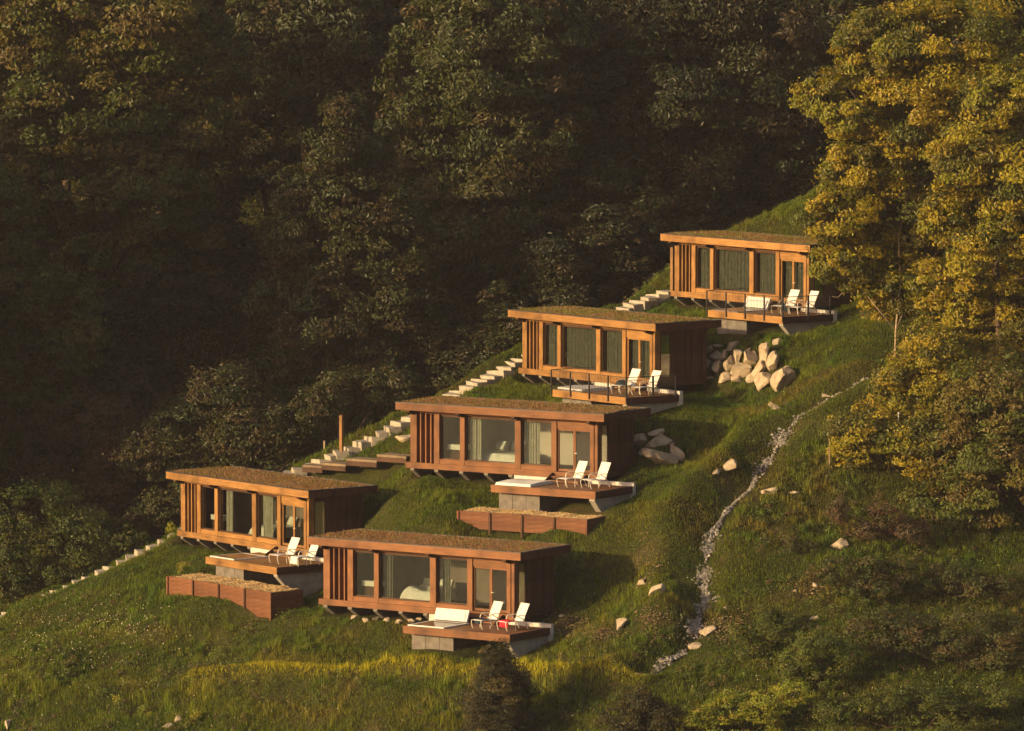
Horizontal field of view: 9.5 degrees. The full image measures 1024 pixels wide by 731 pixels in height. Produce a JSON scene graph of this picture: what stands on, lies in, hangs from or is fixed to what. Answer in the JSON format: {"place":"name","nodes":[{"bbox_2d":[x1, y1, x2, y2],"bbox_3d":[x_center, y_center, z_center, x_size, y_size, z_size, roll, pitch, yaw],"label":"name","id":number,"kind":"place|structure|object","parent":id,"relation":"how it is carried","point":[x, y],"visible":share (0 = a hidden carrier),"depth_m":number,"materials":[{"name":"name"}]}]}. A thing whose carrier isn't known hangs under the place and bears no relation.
{"place":"outdoors","nodes":[
{"label":"outdoors","id":0,"kind":"place"},
{"bbox_2d":[0,0,1023,730],"bbox_3d":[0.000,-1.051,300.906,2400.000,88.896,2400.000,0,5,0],"label":"ground","id":1,"kind":"structure","parent":0,"point":[580,506],"depth_m":306.71,"materials":[{"name":"green plant"}]},
{"bbox_2d":[0,161,120,531],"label":"broadleaf tree","id":2,"kind":"object","parent":1,"relation":"on","point":[80,335],"visible":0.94,"depth_m":347.38,"materials":[{"name":"green plant"}]},
{"bbox_2d":[0,6,145,248],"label":"forest tree","id":3,"kind":"object","parent":1,"relation":"on","point":[49,113],"visible":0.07,"depth_m":373.68,"materials":[{"name":"green plant"}]},
{"bbox_2d":[0,469,153,605],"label":"bush","id":4,"kind":"object","parent":1,"relation":"on","point":[52,537],"visible":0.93,"depth_m":332.18,"materials":[{"name":"green plant"}]},
{"bbox_2d":[2,394,162,553],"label":"forest tree","id":5,"kind":"object","parent":1,"relation":"on","point":[71,453],"visible":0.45,"depth_m":344.40,"materials":[{"name":"green plant"}]},
{"bbox_2d":[10,382,165,575],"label":"tree","id":6,"kind":"object","parent":1,"relation":"on","point":[122,489],"visible":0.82,"depth_m":341.32,"materials":[{"name":"green plant"}]},
{"bbox_2d":[0,0,263,340],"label":"broadleaf tree","id":7,"kind":"object","parent":1,"relation":"on","point":[119,159],"visible":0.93,"depth_m":358.30,"materials":[{"name":"green plant"}]},
{"bbox_2d":[84,357,179,524],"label":"forest tree","id":8,"kind":"object","parent":1,"relation":"on","point":[140,388],"visible":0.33,"depth_m":345.78,"materials":[{"name":"green plant"}]},
{"bbox_2d":[110,464,215,537],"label":"bush","id":9,"kind":"object","parent":1,"relation":"on","point":[162,518],"visible":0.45,"depth_m":333.78,"materials":[{"name":"green plant"}]},
{"bbox_2d":[116,238,246,402],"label":"forest tree","id":10,"kind":"object","parent":1,"relation":"on","point":[175,298],"visible":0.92,"depth_m":357.06,"materials":[{"name":"green plant"}]},
{"bbox_2d":[124,0,249,215],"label":"forest tree","id":11,"kind":"object","parent":1,"relation":"on","point":[152,75],"visible":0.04,"depth_m":375.01,"materials":[{"name":"green plant"}]},
{"bbox_2d":[151,122,273,272],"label":"forest tree","id":12,"kind":"object","parent":1,"relation":"on","point":[235,184],"visible":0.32,"depth_m":370.56,"materials":[{"name":"green plant"}]},
{"bbox_2d":[102,355,330,489],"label":"tree","id":13,"kind":"object","parent":1,"relation":"on","point":[225,440],"visible":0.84,"depth_m":337.40,"materials":[{"name":"green plant"}]},
{"bbox_2d":[197,0,265,29],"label":"forest tree","id":14,"kind":"object","parent":1,"relation":"on","point":[217,3],"visible":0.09,"depth_m":378.52,"materials":[{"name":"green plant"}]},
{"bbox_2d":[166,572,302,620],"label":"plank planter","id":15,"kind":"object","parent":1,"relation":"on","point":[267,600],"visible":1,"depth_m":311.63,"materials":[{"name":"brown wood"}]},
{"bbox_2d":[186,202,297,363],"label":"forest tree","id":16,"kind":"object","parent":1,"relation":"on","point":[232,264],"visible":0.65,"depth_m":361.56,"materials":[{"name":"green plant"}]},
{"bbox_2d":[206,547,322,596],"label":"timber deck","id":17,"kind":"structure","parent":1,"relation":"on","point":[308,579],"depth_m":313.78,"materials":[{"name":"brown wood"}]},
{"bbox_2d":[210,553,267,559],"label":"hot tub","id":18,"kind":"object","parent":17,"relation":"on","point":[238,556],"visible":1,"depth_m":316.46,"materials":[{"name":"white plastic"}]},
{"bbox_2d":[165,466,377,558],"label":"turf roof cabin","id":19,"kind":"object","parent":1,"relation":"on","point":[317,505],"visible":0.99,"depth_m":320.34,"materials":[{"name":"brown wood"}]},
{"bbox_2d":[227,490,232,532],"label":"curtain","id":20,"kind":"object","parent":19,"relation":"hanging from","point":[229,510],"visible":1,"depth_m":321.91,"materials":[{"name":"fabric"}]},
{"bbox_2d":[263,495,272,538],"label":"curtain","id":21,"kind":"object","parent":19,"relation":"hanging from","point":[267,516],"visible":1,"depth_m":319.19,"materials":[{"name":"fabric"}]},
{"bbox_2d":[248,516,303,539],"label":"bed","id":22,"kind":"object","parent":19,"relation":"on","point":[299,531],"visible":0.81,"depth_m":320.63,"materials":[{"name":"white fabric"}]},
{"bbox_2d":[224,104,332,251],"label":"forest tree","id":23,"kind":"object","parent":1,"relation":"on","point":[272,149],"visible":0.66,"depth_m":371.71,"materials":[{"name":"green plant"}]},
{"bbox_2d":[264,162,355,312],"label":"forest tree","id":24,"kind":"object","parent":1,"relation":"on","point":[304,186],"visible":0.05,"depth_m":364.98,"materials":[{"name":"green plant"}]},
{"bbox_2d":[216,0,419,273],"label":"broadleaf tree","id":25,"kind":"object","parent":1,"relation":"on","point":[347,53],"visible":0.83,"depth_m":367.55,"materials":[{"name":"green plant"}]},
{"bbox_2d":[0,290,670,616],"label":"stone stairs","id":26,"kind":"structure","parent":1,"relation":"on","point":[647,302],"depth_m":327.80,"materials":[{"name":"beige stone"}]},
{"bbox_2d":[249,356,429,444],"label":"bush","id":27,"kind":"object","parent":1,"relation":"on","point":[347,400],"visible":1,"depth_m":335.97,"materials":[{"name":"green plant"}]},
{"bbox_2d":[242,0,442,204],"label":"forest tree","id":28,"kind":"object","parent":1,"relation":"on","point":[389,25],"visible":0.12,"depth_m":371.32,"materials":[{"name":"green plant"}]},
{"bbox_2d":[232,83,467,440],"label":"conical tree","id":29,"kind":"object","parent":1,"relation":"on","point":[356,227],"visible":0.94,"depth_m":344.97,"materials":[{"name":"green plant"}]},
{"bbox_2d":[302,453,409,472],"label":"timber walkway","id":30,"kind":"structure","parent":1,"relation":"on","point":[360,461],"depth_m":323.43,"materials":[{"name":"brown wood"}]},
{"bbox_2d":[324,168,432,287],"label":"forest tree","id":31,"kind":"object","parent":1,"relation":"on","point":[387,173],"visible":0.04,"depth_m":363.47,"materials":[{"name":"green plant"}]},
{"bbox_2d":[316,115,446,186],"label":"forest tree","id":32,"kind":"object","parent":1,"relation":"on","point":[388,164],"visible":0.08,"depth_m":372.03,"materials":[{"name":"green plant"}]},
{"bbox_2d":[383,295,481,398],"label":"forest tree","id":33,"kind":"object","parent":1,"relation":"on","point":[441,337],"visible":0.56,"depth_m":345.57,"materials":[{"name":"green plant"}]},
{"bbox_2d":[307,528,571,624],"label":"turf roof cabin","id":34,"kind":"object","parent":1,"relation":"on","point":[511,574],"visible":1,"depth_m":304.99,"materials":[{"name":"brown wood"}]},
{"bbox_2d":[385,554,392,598],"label":"curtain","id":35,"kind":"object","parent":34,"relation":"hanging from","point":[388,575],"visible":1,"depth_m":305.51,"materials":[{"name":"fabric"}]},
{"bbox_2d":[380,552,429,601],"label":"window","id":36,"kind":"structure","parent":34,"relation":"in","point":[389,553],"depth_m":305.03,"materials":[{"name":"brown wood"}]},
{"bbox_2d":[399,578,456,601],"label":"bed","id":37,"kind":"object","parent":34,"relation":"on","point":[420,592],"visible":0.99,"depth_m":305.36,"materials":[{"name":"white fabric"}]},
{"bbox_2d":[443,559,450,603],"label":"curtain","id":38,"kind":"object","parent":34,"relation":"hanging from","point":[446,580],"visible":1,"depth_m":303.54,"materials":[{"name":"fabric"}]},
{"bbox_2d":[417,278,530,389],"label":"forest tree","id":39,"kind":"object","parent":1,"relation":"on","point":[494,334],"visible":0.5,"depth_m":344.46,"materials":[{"name":"green plant"}]},
{"bbox_2d":[403,614,553,657],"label":"timber deck","id":40,"kind":"structure","parent":1,"relation":"on","point":[523,639],"depth_m":299.24,"materials":[{"name":"brown wood"}]},
{"bbox_2d":[408,608,469,628],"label":"hot tub","id":41,"kind":"object","parent":40,"relation":"on","point":[436,623],"visible":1,"depth_m":300.76,"materials":[{"name":"white plastic"}]},
{"bbox_2d":[435,608,466,621],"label":"hot tub cover","id":42,"kind":"object","parent":41,"relation":"on","point":[450,614],"visible":1,"depth_m":301.54,"materials":[{"name":"white plastic"}]},
{"bbox_2d":[471,601,502,629],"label":"recliner chair","id":43,"kind":"object","parent":40,"relation":"on","point":[495,610],"visible":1,"depth_m":299.67,"materials":[{"name":"beige metal"}]},
{"bbox_2d":[497,602,529,630],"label":"recliner chair","id":44,"kind":"object","parent":40,"relation":"on","point":[522,612],"visible":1,"depth_m":298.96,"materials":[{"name":"beige metal"}]},
{"bbox_2d":[4,595,963,725],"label":"wild flowers","id":45,"kind":"object","parent":1,"relation":"on","point":[190,635],"visible":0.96,"depth_m":310.51,"materials":[{"name":"yellow plant"}]},
{"bbox_2d":[450,637,547,730],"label":"conical shrub","id":46,"kind":"object","parent":1,"relation":"on","point":[496,683],"visible":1,"depth_m":289.89,"materials":[{"name":"green plant"}]},
{"bbox_2d":[360,0,641,324],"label":"broadleaf tree","id":47,"kind":"object","parent":1,"relation":"on","point":[454,193],"visible":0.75,"depth_m":354.18,"materials":[{"name":"green plant"}]},
{"bbox_2d":[0,281,1023,730],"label":"weeds","id":48,"kind":"object","parent":1,"relation":"on","point":[422,705],"visible":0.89,"depth_m":302.05,"materials":[{"name":"green plant"}]},
{"bbox_2d":[0,38,1023,605],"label":"undergrowth","id":49,"kind":"object","parent":1,"relation":"on","point":[290,388],"visible":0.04,"depth_m":363.37,"materials":[{"name":"green plant"}]},
{"bbox_2d":[395,395,650,483],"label":"turf roof cabin","id":50,"kind":"object","parent":1,"relation":"on","point":[438,424],"visible":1,"depth_m":316.50,"materials":[{"name":"brown wood"}]},
{"bbox_2d":[470,416,481,461],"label":"curtain","id":51,"kind":"object","parent":50,"relation":"hanging from","point":[475,439],"visible":1,"depth_m":317.06,"materials":[{"name":"fabric"}]},
{"bbox_2d":[482,441,525,463],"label":"bed","id":52,"kind":"object","parent":50,"relation":"on","point":[501,453],"visible":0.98,"depth_m":317.27,"materials":[{"name":"white fabric"}]},
{"bbox_2d":[526,419,539,464],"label":"curtain","id":53,"kind":"object","parent":50,"relation":"hanging from","point":[532,442],"visible":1,"depth_m":315.11,"materials":[{"name":"fabric"}]},
{"bbox_2d":[457,507,604,537],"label":"plank planter","id":54,"kind":"object","parent":1,"relation":"on","point":[528,521],"visible":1,"depth_m":309.13,"materials":[{"name":"brown wood"}]},
{"bbox_2d":[507,232,619,350],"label":"forest tree","id":55,"kind":"object","parent":1,"relation":"on","point":[559,260],"visible":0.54,"depth_m":345.47,"materials":[{"name":"green plant"}]},
{"bbox_2d":[491,475,635,514],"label":"timber deck","id":56,"kind":"structure","parent":1,"relation":"on","point":[548,498],"depth_m":311.13,"materials":[{"name":"brown wood"}]},
{"bbox_2d":[495,479,553,486],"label":"hot tub","id":57,"kind":"object","parent":56,"relation":"on","point":[522,482],"visible":1,"depth_m":311.72,"materials":[{"name":"white plastic"}]},
{"bbox_2d":[557,460,587,487],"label":"recliner chair","id":58,"kind":"object","parent":56,"relation":"on","point":[579,471],"visible":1,"depth_m":311.36,"materials":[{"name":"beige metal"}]},
{"bbox_2d":[580,462,610,488],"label":"recliner chair","id":59,"kind":"object","parent":56,"relation":"on","point":[603,471],"visible":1,"depth_m":310.76,"materials":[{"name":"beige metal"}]},
{"bbox_2d":[526,202,662,305],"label":"forest tree","id":60,"kind":"object","parent":1,"relation":"on","point":[611,238],"visible":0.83,"depth_m":347.28,"materials":[{"name":"green plant"}]},
{"bbox_2d":[507,305,721,390],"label":"turf roof cabin","id":61,"kind":"object","parent":1,"relation":"on","point":[677,345],"visible":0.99,"depth_m":325.08,"materials":[{"name":"brown wood"}]},
{"bbox_2d":[549,325,556,366],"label":"curtain","id":62,"kind":"object","parent":61,"relation":"hanging from","point":[552,344],"visible":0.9,"depth_m":329.17,"materials":[{"name":"fabric"}]},
{"bbox_2d":[567,324,595,370],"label":"curtain","id":63,"kind":"object","parent":61,"relation":"hanging from","point":[581,347],"visible":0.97,"depth_m":327.16,"materials":[{"name":"fabric"}]},
{"bbox_2d":[606,329,621,373],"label":"curtain","id":64,"kind":"object","parent":61,"relation":"hanging from","point":[614,351],"visible":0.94,"depth_m":324.85,"materials":[{"name":"fabric"}]},
{"bbox_2d":[632,339,649,378],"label":"curtain","id":65,"kind":"object","parent":61,"relation":"hanging from","point":[645,358],"visible":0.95,"depth_m":322.92,"materials":[{"name":"fabric"}]},
{"bbox_2d":[660,330,671,381],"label":"side window","id":66,"kind":"structure","parent":61,"relation":"in","point":[662,333],"depth_m":322.02,"materials":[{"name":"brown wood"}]},
{"bbox_2d":[553,382,682,413],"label":"timber deck","id":67,"kind":"structure","parent":1,"relation":"on","point":[664,401],"depth_m":319.75,"materials":[{"name":"brown wood"}]},
{"bbox_2d":[551,367,676,402],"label":"deck railing","id":68,"kind":"object","parent":67,"relation":"attached to","point":[625,396],"visible":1,"depth_m":319.22,"materials":[{"name":"black metal"}]},
{"bbox_2d":[576,183,702,289],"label":"forest tree","id":69,"kind":"object","parent":1,"relation":"on","point":[648,213],"visible":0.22,"depth_m":351.44,"materials":[{"name":"green plant"}]},
{"bbox_2d":[595,684,685,730],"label":"shrub","id":70,"kind":"object","parent":1,"relation":"on","point":[634,707],"visible":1,"depth_m":287.11,"materials":[{"name":"green plant"}]},
{"bbox_2d":[644,433,672,449],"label":"boulder","id":71,"kind":"object","parent":1,"relation":"on","point":[659,439],"visible":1,"depth_m":316.25,"materials":[{"name":"stone"}]},
{"bbox_2d":[642,448,677,464],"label":"boulder","id":72,"kind":"object","parent":1,"relation":"on","point":[656,456],"visible":1,"depth_m":314.18,"materials":[{"name":"stone"}]},
{"bbox_2d":[570,0,785,140],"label":"forest tree","id":73,"kind":"object","parent":1,"relation":"on","point":[631,12],"visible":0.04,"depth_m":373.26,"materials":[{"name":"green plant"}]},
{"bbox_2d":[548,0,855,293],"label":"broadleaf tree","id":74,"kind":"object","parent":1,"relation":"on","point":[768,136],"visible":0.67,"depth_m":357.51,"materials":[{"name":"green plant"}]},
{"bbox_2d":[652,149,764,230],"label":"forest tree","id":75,"kind":"object","parent":1,"relation":"on","point":[719,217],"visible":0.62,"depth_m":355.72,"materials":[{"name":"green plant"}]},
{"bbox_2d":[530,510,932,649],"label":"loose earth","id":76,"kind":"structure","parent":1,"relation":"on","point":[649,614],"depth_m":298.70,"materials":[{"name":"brown soil"}]},
{"bbox_2d":[667,678,817,730],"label":"shrub","id":77,"kind":"object","parent":1,"relation":"on","point":[698,721],"visible":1,"depth_m":287.69,"materials":[{"name":"green plant"}]},
{"bbox_2d":[634,377,868,675],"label":"drain gravel","id":78,"kind":"structure","parent":1,"relation":"on","point":[714,529],"depth_m":304.08,"materials":[{"name":"grey gravel"}]},
{"bbox_2d":[726,623,791,659],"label":"shrub","id":79,"kind":"object","parent":1,"relation":"on","point":[751,638],"visible":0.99,"depth_m":293.61,"materials":[{"name":"green plant"}]},
{"bbox_2d":[660,230,866,310],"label":"turf roof cabin","id":80,"kind":"object","parent":1,"relation":"on","point":[689,290],"visible":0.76,"depth_m":333.17,"materials":[{"name":"brown wood"}]},
{"bbox_2d":[701,248,709,288],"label":"curtain","id":81,"kind":"object","parent":80,"relation":"hanging from","point":[705,267],"visible":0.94,"depth_m":335.62,"materials":[{"name":"fabric"}]},
{"bbox_2d":[720,247,748,291],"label":"curtain","id":82,"kind":"object","parent":80,"relation":"hanging from","point":[734,270],"visible":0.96,"depth_m":333.60,"materials":[{"name":"fabric"}]},
{"bbox_2d":[760,251,775,294],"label":"curtain","id":83,"kind":"object","parent":80,"relation":"hanging from","point":[767,271],"visible":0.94,"depth_m":331.31,"materials":[{"name":"fabric"}]},
{"bbox_2d":[785,261,803,298],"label":"curtain","id":84,"kind":"object","parent":80,"relation":"hanging from","point":[799,272],"visible":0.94,"depth_m":329.39,"materials":[{"name":"fabric"}]},
{"bbox_2d":[708,307,836,335],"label":"timber deck","id":85,"kind":"structure","parent":1,"relation":"on","point":[736,322],"depth_m":326.70,"materials":[{"name":"brown wood"}]},
{"bbox_2d":[706,288,830,321],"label":"deck railing","id":86,"kind":"object","parent":85,"relation":"attached to","point":[782,307],"visible":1,"depth_m":325.73,"materials":[{"name":"black metal"}]},
{"bbox_2d":[753,600,802,633],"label":"shrub","id":87,"kind":"object","parent":1,"relation":"on","point":[776,616],"visible":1,"depth_m":295.43,"materials":[{"name":"green plant"}]},
{"bbox_2d":[770,366,796,391],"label":"boulder","id":88,"kind":"object","parent":1,"relation":"on","point":[782,377],"visible":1,"depth_m":319.87,"materials":[{"name":"stone"}]},
{"bbox_2d":[782,533,824,554],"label":"shrub","id":89,"kind":"object","parent":1,"relation":"on","point":[792,541],"visible":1,"depth_m":302.90,"materials":[{"name":"green plant"}]},
{"bbox_2d":[769,624,871,691],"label":"shrub","id":90,"kind":"object","parent":1,"relation":"on","point":[844,666],"visible":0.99,"depth_m":290.22,"materials":[{"name":"green plant"}]},
{"bbox_2d":[726,0,946,98],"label":"forest tree","id":91,"kind":"object","parent":1,"relation":"on","point":[835,10],"visible":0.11,"depth_m":369.79,"materials":[{"name":"green plant"}]},
{"bbox_2d":[804,550,923,604],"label":"shrub","id":92,"kind":"object","parent":1,"relation":"on","point":[879,573],"visible":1,"depth_m":298.30,"materials":[{"name":"green plant"}]},
{"bbox_2d":[821,492,933,546],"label":"shrub","id":93,"kind":"object","parent":1,"relation":"on","point":[868,527],"visible":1,"depth_m":304.11,"materials":[{"name":"green plant"}]},
{"bbox_2d":[839,601,958,659],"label":"shrub","id":94,"kind":"object","parent":1,"relation":"on","point":[914,623],"visible":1,"depth_m":292.35,"materials":[{"name":"green plant"}]},
{"bbox_2d":[785,0,1023,354],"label":"sunlit tree","id":95,"kind":"object","parent":1,"relation":"on","point":[907,58],"visible":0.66,"depth_m":316.46,"materials":[{"name":"green plant"}]},
{"bbox_2d":[809,667,1023,730],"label":"shrub","id":96,"kind":"object","parent":1,"relation":"on","point":[946,706],"visible":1,"depth_m":287.32,"materials":[{"name":"green plant"}]},
{"bbox_2d":[813,321,1023,483],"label":"bushy tree","id":97,"kind":"object","parent":1,"relation":"on","point":[901,438],"visible":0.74,"depth_m":309.44,"materials":[{"name":"green plant"}]},
{"bbox_2d":[886,304,977,381],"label":"bushy tree","id":98,"kind":"object","parent":1,"relation":"on","point":[913,323],"visible":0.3,"depth_m":314.23,"materials":[{"name":"green plant"}]},
{"bbox_2d":[890,344,1023,538],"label":"bushy tree","id":99,"kind":"object","parent":1,"relation":"on","point":[992,452],"visible":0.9,"depth_m":306.39,"materials":[{"name":"green plant"}]},
{"bbox_2d":[899,553,1019,603],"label":"shrub","id":100,"kind":"object","parent":1,"relation":"on","point":[973,582],"visible":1,"depth_m":299.06,"materials":[{"name":"green plant"}]},
{"bbox_2d":[900,53,1023,410],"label":"sunlit tree","id":101,"kind":"object","parent":1,"relation":"on","point":[993,178],"visible":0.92,"depth_m":311.66,"materials":[{"name":"green plant"}]},
{"bbox_2d":[917,603,1023,674],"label":"shrub","id":102,"kind":"object","parent":1,"relation":"on","point":[1011,648],"visible":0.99,"depth_m":291.41,"materials":[{"name":"green plant"}]},
{"bbox_2d":[924,0,1023,93],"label":"broadleaf tree","id":103,"kind":"object","parent":1,"relation":"on","point":[1017,25],"visible":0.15,"depth_m":329.92,"materials":[{"name":"green plant"}]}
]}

